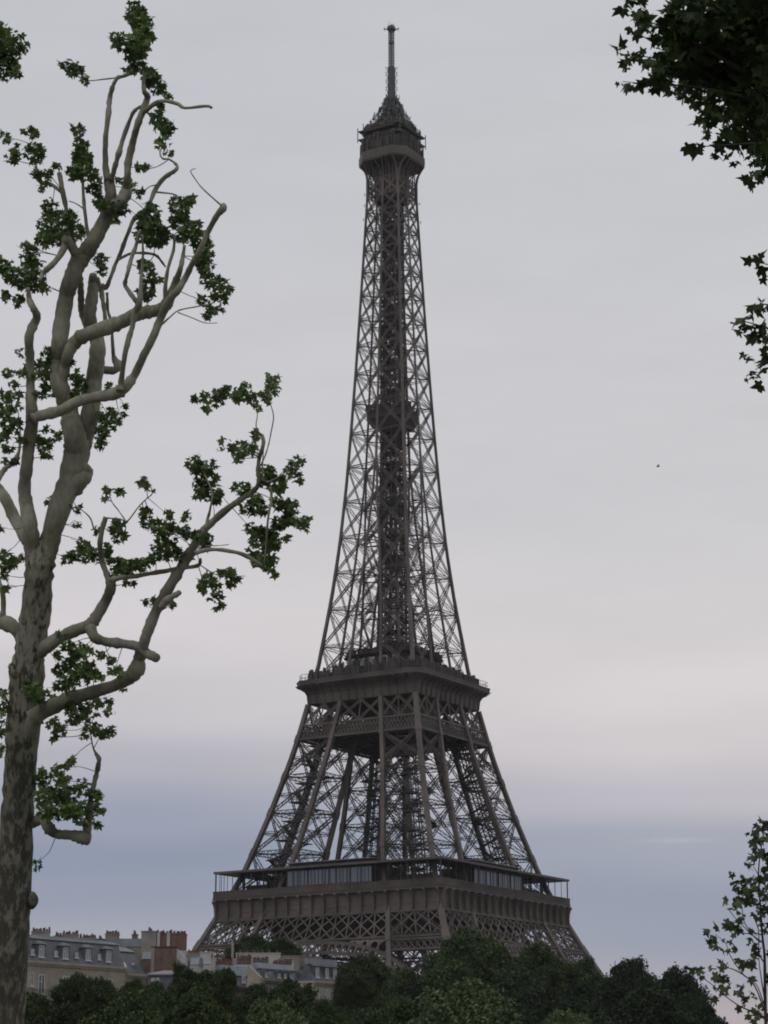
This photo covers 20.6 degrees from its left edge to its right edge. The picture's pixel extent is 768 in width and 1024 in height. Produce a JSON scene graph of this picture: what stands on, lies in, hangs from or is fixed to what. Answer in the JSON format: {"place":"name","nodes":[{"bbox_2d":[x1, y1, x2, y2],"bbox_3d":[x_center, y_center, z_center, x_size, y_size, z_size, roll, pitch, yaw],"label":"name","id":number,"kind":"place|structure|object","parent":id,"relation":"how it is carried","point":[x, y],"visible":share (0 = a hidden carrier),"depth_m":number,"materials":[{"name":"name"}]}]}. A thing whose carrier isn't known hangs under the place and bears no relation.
{"place":"outdoors","nodes":[
{"label":"outdoors","id":0,"kind":"place"},
{"bbox_2d":[26,934,126,1005],"bbox_3d":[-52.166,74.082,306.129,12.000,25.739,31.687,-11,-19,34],"label":"apartment building","id":1,"kind":"structure","parent":0,"point":[52,960],"depth_m":309.09,"materials":[{"name":"stone"}]},
{"bbox_2d":[29,972,34,986],"bbox_3d":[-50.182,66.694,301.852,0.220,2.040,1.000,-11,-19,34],"label":"window","id":2,"kind":"structure","parent":1,"relation":"in","point":[31,984],"depth_m":301.88,"materials":[{"name":"glass"}]},
{"bbox_2d":[38,974,45,994],"bbox_3d":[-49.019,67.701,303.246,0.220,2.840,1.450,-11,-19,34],"label":"window","id":3,"kind":"structure","parent":1,"relation":"in","point":[41,981],"depth_m":303.40,"materials":[{"name":"paint"}]},
{"bbox_2d":[54,930,105,940],"bbox_3d":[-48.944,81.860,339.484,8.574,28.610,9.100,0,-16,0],"label":"apartment building","id":4,"kind":"structure","parent":0,"point":[75,935],"depth_m":340.35,"materials":[{"name":"metal"}]},
{"bbox_2d":[119,947,147,984],"bbox_3d":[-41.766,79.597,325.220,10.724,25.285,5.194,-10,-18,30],"label":"apartment building","id":5,"kind":"structure","parent":0,"point":[134,969],"depth_m":325.74,"materials":[{"name":"stone"}]},
{"bbox_2d":[147,970,173,988],"bbox_3d":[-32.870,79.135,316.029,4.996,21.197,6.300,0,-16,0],"label":"house","id":6,"kind":"structure","parent":0,"point":[165,977],"depth_m":315.73,"materials":[{"name":"stone"}]},
{"bbox_2d":[141,927,190,984],"bbox_3d":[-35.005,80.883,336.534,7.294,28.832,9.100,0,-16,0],"label":"apartment building","id":7,"kind":"structure","parent":0,"point":[149,938],"depth_m":336.71,"materials":[{"name":"stone"}]},
{"bbox_2d":[151,946,187,972],"bbox_3d":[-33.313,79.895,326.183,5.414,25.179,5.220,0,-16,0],"label":"brick gable house","id":8,"kind":"structure","parent":0,"point":[162,957],"depth_m":326.73,"materials":[{"name":"brick"}]},
{"bbox_2d":[188,949,202,972],"bbox_3d":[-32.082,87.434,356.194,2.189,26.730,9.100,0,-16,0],"label":"apartment building","id":9,"kind":"structure","parent":0,"point":[196,963],"depth_m":355.94,"materials":[{"name":"metal"}]},
{"bbox_2d":[199,952,214,970],"bbox_3d":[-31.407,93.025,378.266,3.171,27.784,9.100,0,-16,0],"label":"apartment building","id":10,"kind":"structure","parent":0,"point":[205,956],"depth_m":378.16,"materials":[{"name":"metal"}]},
{"bbox_2d":[210,954,247,971],"bbox_3d":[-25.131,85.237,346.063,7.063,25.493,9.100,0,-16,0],"label":"apartment building","id":11,"kind":"structure","parent":0,"point":[215,961],"depth_m":345.77,"materials":[{"name":"brick"}]},
{"bbox_2d":[215,965,247,1014],"bbox_3d":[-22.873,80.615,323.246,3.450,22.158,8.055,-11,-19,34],"label":"apartment building","id":12,"kind":"structure","parent":0,"point":[240,972],"depth_m":325.06,"materials":[{"name":"brick"}]},
{"bbox_2d":[231,942,305,964],"bbox_3d":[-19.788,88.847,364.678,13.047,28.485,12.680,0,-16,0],"label":"apartment building","id":13,"kind":"structure","parent":0,"point":[246,958],"depth_m":365.32,"materials":[{"name":"metal"}]},
{"bbox_2d":[293,955,338,1002],"bbox_3d":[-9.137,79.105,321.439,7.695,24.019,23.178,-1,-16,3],"label":"corner house","id":14,"kind":"structure","parent":0,"point":[319,973],"depth_m":314.88,"materials":[{"name":"stone"}]},
{"bbox_2d":[319,989,322,1000],"bbox_3d":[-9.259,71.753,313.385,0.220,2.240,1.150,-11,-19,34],"label":"window","id":15,"kind":"structure","parent":14,"relation":"in","point":[320,990],"depth_m":313.49,"materials":[{"name":"glass"}]},
{"bbox_2d":[325,989,328,999],"bbox_3d":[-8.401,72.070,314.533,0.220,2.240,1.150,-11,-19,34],"label":"window","id":16,"kind":"structure","parent":14,"relation":"in","point":[326,990],"depth_m":314.64,"materials":[{"name":"glass"}]},
{"bbox_2d":[0,0,767,1023],"label":"sky","id":17,"kind":"structure","parent":0,"point":[585,277],"materials":[{"name":"grey"}]},
{"label":"ground","id":18,"kind":"structure","parent":0,"visible":0},
{"bbox_2d":[24,989,57,1023],"bbox_3d":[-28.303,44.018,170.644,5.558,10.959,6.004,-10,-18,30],"label":"broadleaf tree","id":19,"kind":"object","parent":18,"relation":"on","point":[36,1006],"visible":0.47,"depth_m":170.95,"materials":[{"name":"green plant"}]},
{"bbox_2d":[31,927,50,935],"bbox_3d":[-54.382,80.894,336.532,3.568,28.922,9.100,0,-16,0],"label":"apartment building","id":20,"kind":"structure","parent":18,"relation":"on","point":[43,932],"depth_m":336.84,"materials":[{"name":"metal"}]},
{"bbox_2d":[27,998,85,1023],"bbox_3d":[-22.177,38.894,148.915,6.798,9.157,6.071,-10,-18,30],"label":"broadleaf tree","id":21,"kind":"object","parent":18,"relation":"on","point":[65,1015],"visible":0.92,"depth_m":148.16,"materials":[{"name":"green plant"}]},
{"bbox_2d":[48,969,86,1016],"bbox_3d":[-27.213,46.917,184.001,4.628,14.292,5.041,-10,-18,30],"label":"broadleaf tree","id":22,"kind":"object","parent":18,"relation":"on","point":[66,989],"visible":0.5,"depth_m":184.40,"materials":[{"name":"green plant"}]},
{"bbox_2d":[75,975,127,1023],"bbox_3d":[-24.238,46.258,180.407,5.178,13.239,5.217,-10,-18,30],"label":"broadleaf tree","id":23,"kind":"object","parent":18,"relation":"on","point":[93,993],"visible":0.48,"depth_m":180.28,"materials":[{"name":"green plant"}]},
{"bbox_2d":[70,990,162,1023],"bbox_3d":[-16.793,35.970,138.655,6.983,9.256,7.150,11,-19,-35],"label":"broadleaf tree","id":24,"kind":"object","parent":18,"relation":"on","point":[128,1009],"visible":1,"depth_m":139.22,"materials":[{"name":"green plant"}]},
{"bbox_2d":[105,930,142,966],"bbox_3d":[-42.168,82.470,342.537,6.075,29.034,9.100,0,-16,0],"label":"apartment building","id":25,"kind":"structure","parent":18,"relation":"on","point":[133,944],"depth_m":342.30,"materials":[{"name":"stone"}]},
{"bbox_2d":[119,976,145,996],"bbox_3d":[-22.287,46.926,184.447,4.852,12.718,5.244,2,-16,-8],"label":"broadleaf tree","id":26,"kind":"object","parent":18,"relation":"on","point":[134,985],"visible":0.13,"depth_m":185.44,"materials":[{"name":"green plant"}]},
{"bbox_2d":[0,0,312,1023],"bbox_3d":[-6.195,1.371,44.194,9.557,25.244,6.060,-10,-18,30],"label":"plane tree","id":27,"kind":"object","parent":18,"relation":"on","point":[28,708],"visible":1,"depth_m":45.62,"materials":[{"name":"green plant"}]},
{"bbox_2d":[136,979,178,1022],"bbox_3d":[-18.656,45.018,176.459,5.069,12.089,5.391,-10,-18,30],"label":"broadleaf tree","id":28,"kind":"object","parent":18,"relation":"on","point":[161,998],"visible":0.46,"depth_m":176.86,"materials":[{"name":"green plant"}]},
{"bbox_2d":[167,959,219,1001],"bbox_3d":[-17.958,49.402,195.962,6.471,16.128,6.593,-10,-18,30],"label":"broadleaf tree","id":29,"kind":"object","parent":18,"relation":"on","point":[184,977],"visible":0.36,"depth_m":196.48,"materials":[{"name":"green plant"}]},
{"bbox_2d":[154,982,238,1023],"bbox_3d":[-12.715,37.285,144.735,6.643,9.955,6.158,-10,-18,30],"label":"broadleaf tree","id":30,"kind":"object","parent":18,"relation":"on","point":[193,1006],"visible":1,"depth_m":143.98,"materials":[{"name":"green plant"}]},
{"bbox_2d":[213,967,237,1023],"bbox_3d":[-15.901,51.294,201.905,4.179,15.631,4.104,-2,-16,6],"label":"broadleaf tree","id":31,"kind":"object","parent":18,"relation":"on","point":[227,986],"visible":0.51,"depth_m":202.57,"materials":[{"name":"green plant"}]},
{"bbox_2d":[222,932,271,964],"bbox_3d":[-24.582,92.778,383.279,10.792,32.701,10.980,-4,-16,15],"label":"broadleaf tree","id":32,"kind":"object","parent":18,"relation":"on","point":[255,942],"visible":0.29,"depth_m":385.71,"materials":[{"name":"green plant"}]},
{"bbox_2d":[232,981,268,1023],"bbox_3d":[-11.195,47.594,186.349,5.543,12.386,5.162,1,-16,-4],"label":"broadleaf tree","id":33,"kind":"object","parent":18,"relation":"on","point":[252,992],"visible":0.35,"depth_m":187.00,"materials":[{"name":"green plant"}]},
{"bbox_2d":[245,963,301,992],"bbox_3d":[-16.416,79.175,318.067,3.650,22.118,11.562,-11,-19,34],"label":"apartment building","id":34,"kind":"structure","parent":18,"relation":"on","point":[271,975],"depth_m":317.86,"materials":[{"name":"stone"}]},
{"bbox_2d":[243,996,308,1023],"bbox_3d":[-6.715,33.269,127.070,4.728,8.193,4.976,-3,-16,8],"label":"broadleaf tree","id":35,"kind":"object","parent":18,"relation":"on","point":[280,1013],"visible":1,"depth_m":126.60,"materials":[{"name":"green plant"}]},
{"bbox_2d":[267,935,303,955],"bbox_3d":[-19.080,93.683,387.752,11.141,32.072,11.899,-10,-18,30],"label":"broadleaf tree","id":36,"kind":"object","parent":18,"relation":"on","point":[283,946],"visible":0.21,"depth_m":389.56,"materials":[{"name":"green plant"}]},
{"bbox_2d":[262,977,318,1015],"bbox_3d":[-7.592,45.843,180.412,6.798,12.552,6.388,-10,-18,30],"label":"broadleaf tree","id":37,"kind":"object","parent":18,"relation":"on","point":[292,994],"visible":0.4,"depth_m":180.97,"materials":[{"name":"green plant"}]},
{"bbox_2d":[298,994,350,1023],"bbox_3d":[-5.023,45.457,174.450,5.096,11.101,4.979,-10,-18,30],"label":"broadleaf tree","id":38,"kind":"object","parent":18,"relation":"on","point":[323,1012],"visible":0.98,"depth_m":174.64,"materials":[{"name":"green plant"}]},
{"bbox_2d":[329,962,378,1023],"bbox_3d":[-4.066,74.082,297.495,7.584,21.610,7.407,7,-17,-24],"label":"broadleaf tree","id":39,"kind":"object","parent":18,"relation":"on","point":[353,989],"visible":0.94,"depth_m":297.29,"materials":[{"name":"green plant"}]},
{"bbox_2d":[353,952,392,1010],"bbox_3d":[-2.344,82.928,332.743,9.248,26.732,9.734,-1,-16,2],"label":"broadleaf tree","id":40,"kind":"object","parent":18,"relation":"on","point":[381,974],"visible":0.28,"depth_m":332.87,"materials":[{"name":"green plant"}]},
{"bbox_2d":[337,993,422,1023],"bbox_3d":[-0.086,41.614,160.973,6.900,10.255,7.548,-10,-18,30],"label":"broadleaf tree","id":41,"kind":"object","parent":18,"relation":"on","point":[399,1012],"visible":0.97,"depth_m":160.48,"materials":[{"name":"green plant"}]},
{"bbox_2d":[191,23,604,977],"bbox_3d":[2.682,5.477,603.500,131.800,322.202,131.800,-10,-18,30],"label":"lattice tower","id":42,"kind":"structure","parent":18,"relation":"on","point":[395,693],"depth_m":581.32,"materials":[{"name":"metal"}]},
{"bbox_2d":[377,964,420,1008],"bbox_3d":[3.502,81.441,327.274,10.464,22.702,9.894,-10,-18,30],"label":"broadleaf tree","id":43,"kind":"object","parent":18,"relation":"on","point":[399,982],"visible":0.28,"depth_m":327.95,"materials":[{"name":"green plant"}]},
{"bbox_2d":[396,991,427,1022],"bbox_3d":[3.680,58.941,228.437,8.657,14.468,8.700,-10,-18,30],"label":"broadleaf tree","id":44,"kind":"object","parent":18,"relation":"on","point":[416,1012],"visible":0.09,"depth_m":228.30,"materials":[{"name":"green plant"}]},
{"bbox_2d":[405,974,425,1003],"bbox_3d":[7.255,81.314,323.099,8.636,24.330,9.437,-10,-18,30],"label":"broadleaf tree","id":45,"kind":"object","parent":18,"relation":"on","point":[416,990],"visible":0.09,"depth_m":323.35,"materials":[{"name":"green plant"}]},
{"bbox_2d":[415,931,485,994],"bbox_3d":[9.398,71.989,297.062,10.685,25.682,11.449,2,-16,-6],"label":"broadleaf tree","id":46,"kind":"object","parent":18,"relation":"on","point":[449,963],"visible":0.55,"depth_m":296.64,"materials":[{"name":"green plant"}]},
{"bbox_2d":[407,972,527,1023],"bbox_3d":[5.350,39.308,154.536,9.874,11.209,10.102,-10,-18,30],"label":"broadleaf tree","id":47,"kind":"object","parent":18,"relation":"on","point":[469,1004],"visible":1,"depth_m":153.75,"materials":[{"name":"green plant"}]},
{"bbox_2d":[457,926,533,988],"bbox_3d":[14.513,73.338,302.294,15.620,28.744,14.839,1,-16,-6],"label":"broadleaf tree","id":48,"kind":"object","parent":18,"relation":"on","point":[494,959],"visible":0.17,"depth_m":302.25,"materials":[{"name":"green plant"}]},
{"bbox_2d":[489,969,555,1023],"bbox_3d":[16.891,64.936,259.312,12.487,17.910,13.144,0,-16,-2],"label":"broadleaf tree","id":49,"kind":"object","parent":18,"relation":"on","point":[532,993],"visible":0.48,"depth_m":260.16,"materials":[{"name":"green plant"}]},
{"bbox_2d":[517,937,570,1000],"bbox_3d":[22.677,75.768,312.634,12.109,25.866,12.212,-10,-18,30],"label":"broadleaf tree","id":50,"kind":"object","parent":18,"relation":"on","point":[544,963],"visible":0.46,"depth_m":312.74,"materials":[{"name":"green plant"}]},
{"bbox_2d":[543,1007,592,1023],"bbox_3d":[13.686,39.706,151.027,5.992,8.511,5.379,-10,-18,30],"label":"broadleaf tree","id":51,"kind":"object","parent":18,"relation":"on","point":[562,1017],"visible":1,"depth_m":150.97,"materials":[{"name":"green plant"}]},
{"bbox_2d":[535,975,612,1023],"bbox_3d":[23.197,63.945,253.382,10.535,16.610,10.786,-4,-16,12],"label":"broadleaf tree","id":52,"kind":"object","parent":18,"relation":"on","point":[577,998],"visible":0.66,"depth_m":254.18,"materials":[{"name":"green plant"}]},
{"bbox_2d":[565,953,600,985],"bbox_3d":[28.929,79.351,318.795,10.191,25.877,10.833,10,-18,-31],"label":"broadleaf tree","id":53,"kind":"object","parent":18,"relation":"on","point":[582,968],"visible":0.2,"depth_m":318.78,"materials":[{"name":"green plant"}]},
{"bbox_2d":[586,970,604,1003],"bbox_3d":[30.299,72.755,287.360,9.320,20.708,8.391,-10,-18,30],"label":"broadleaf tree","id":54,"kind":"object","parent":18,"relation":"on","point":[596,976],"depth_m":288.12,"materials":[{"name":"green plant"}]},
{"bbox_2d":[591,955,676,1023],"bbox_3d":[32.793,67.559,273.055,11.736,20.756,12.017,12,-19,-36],"label":"broadleaf tree","id":55,"kind":"object","parent":18,"relation":"on","point":[626,973],"visible":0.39,"depth_m":273.65,"materials":[{"name":"green plant"}]},
{"bbox_2d":[611,983,704,1023],"bbox_3d":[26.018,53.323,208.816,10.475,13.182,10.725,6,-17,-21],"label":"broadleaf tree","id":56,"kind":"object","parent":18,"relation":"on","point":[648,1006],"visible":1,"depth_m":207.46,"materials":[{"name":"green plant"}]},
{"bbox_2d":[657,961,714,1007],"bbox_3d":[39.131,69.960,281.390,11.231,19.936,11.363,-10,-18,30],"label":"broadleaf tree","id":57,"kind":"object","parent":18,"relation":"on","point":[676,982],"visible":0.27,"depth_m":280.57,"materials":[{"name":"green plant"}]},
{"bbox_2d":[608,0,767,393],"bbox_3d":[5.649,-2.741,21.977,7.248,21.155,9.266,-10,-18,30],"label":"plane tree","id":58,"kind":"object","parent":18,"relation":"on","point":[728,65],"visible":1,"depth_m":21.85,"materials":[{"name":"green plant"}]},
{"bbox_2d":[675,992,722,1023],"bbox_3d":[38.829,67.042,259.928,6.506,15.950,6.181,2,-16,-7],"label":"broadleaf tree","id":59,"kind":"object","parent":18,"relation":"on","point":[698,1007],"visible":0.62,"depth_m":259.88,"materials":[{"name":"green plant"}]},
{"bbox_2d":[709,1014,728,1023],"bbox_3d":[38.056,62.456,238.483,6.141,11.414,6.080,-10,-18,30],"label":"broadleaf tree","id":60,"kind":"object","parent":18,"relation":"on","point":[716,1020],"visible":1,"depth_m":239.08,"materials":[{"name":"green plant"}]},
{"bbox_2d":[687,817,767,1023],"bbox_3d":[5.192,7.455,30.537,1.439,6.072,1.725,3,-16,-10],"label":"young tree","id":61,"kind":"object","parent":18,"relation":"on","point":[749,900],"visible":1,"depth_m":30.92,"materials":[{"name":"green plant"}]}
]}

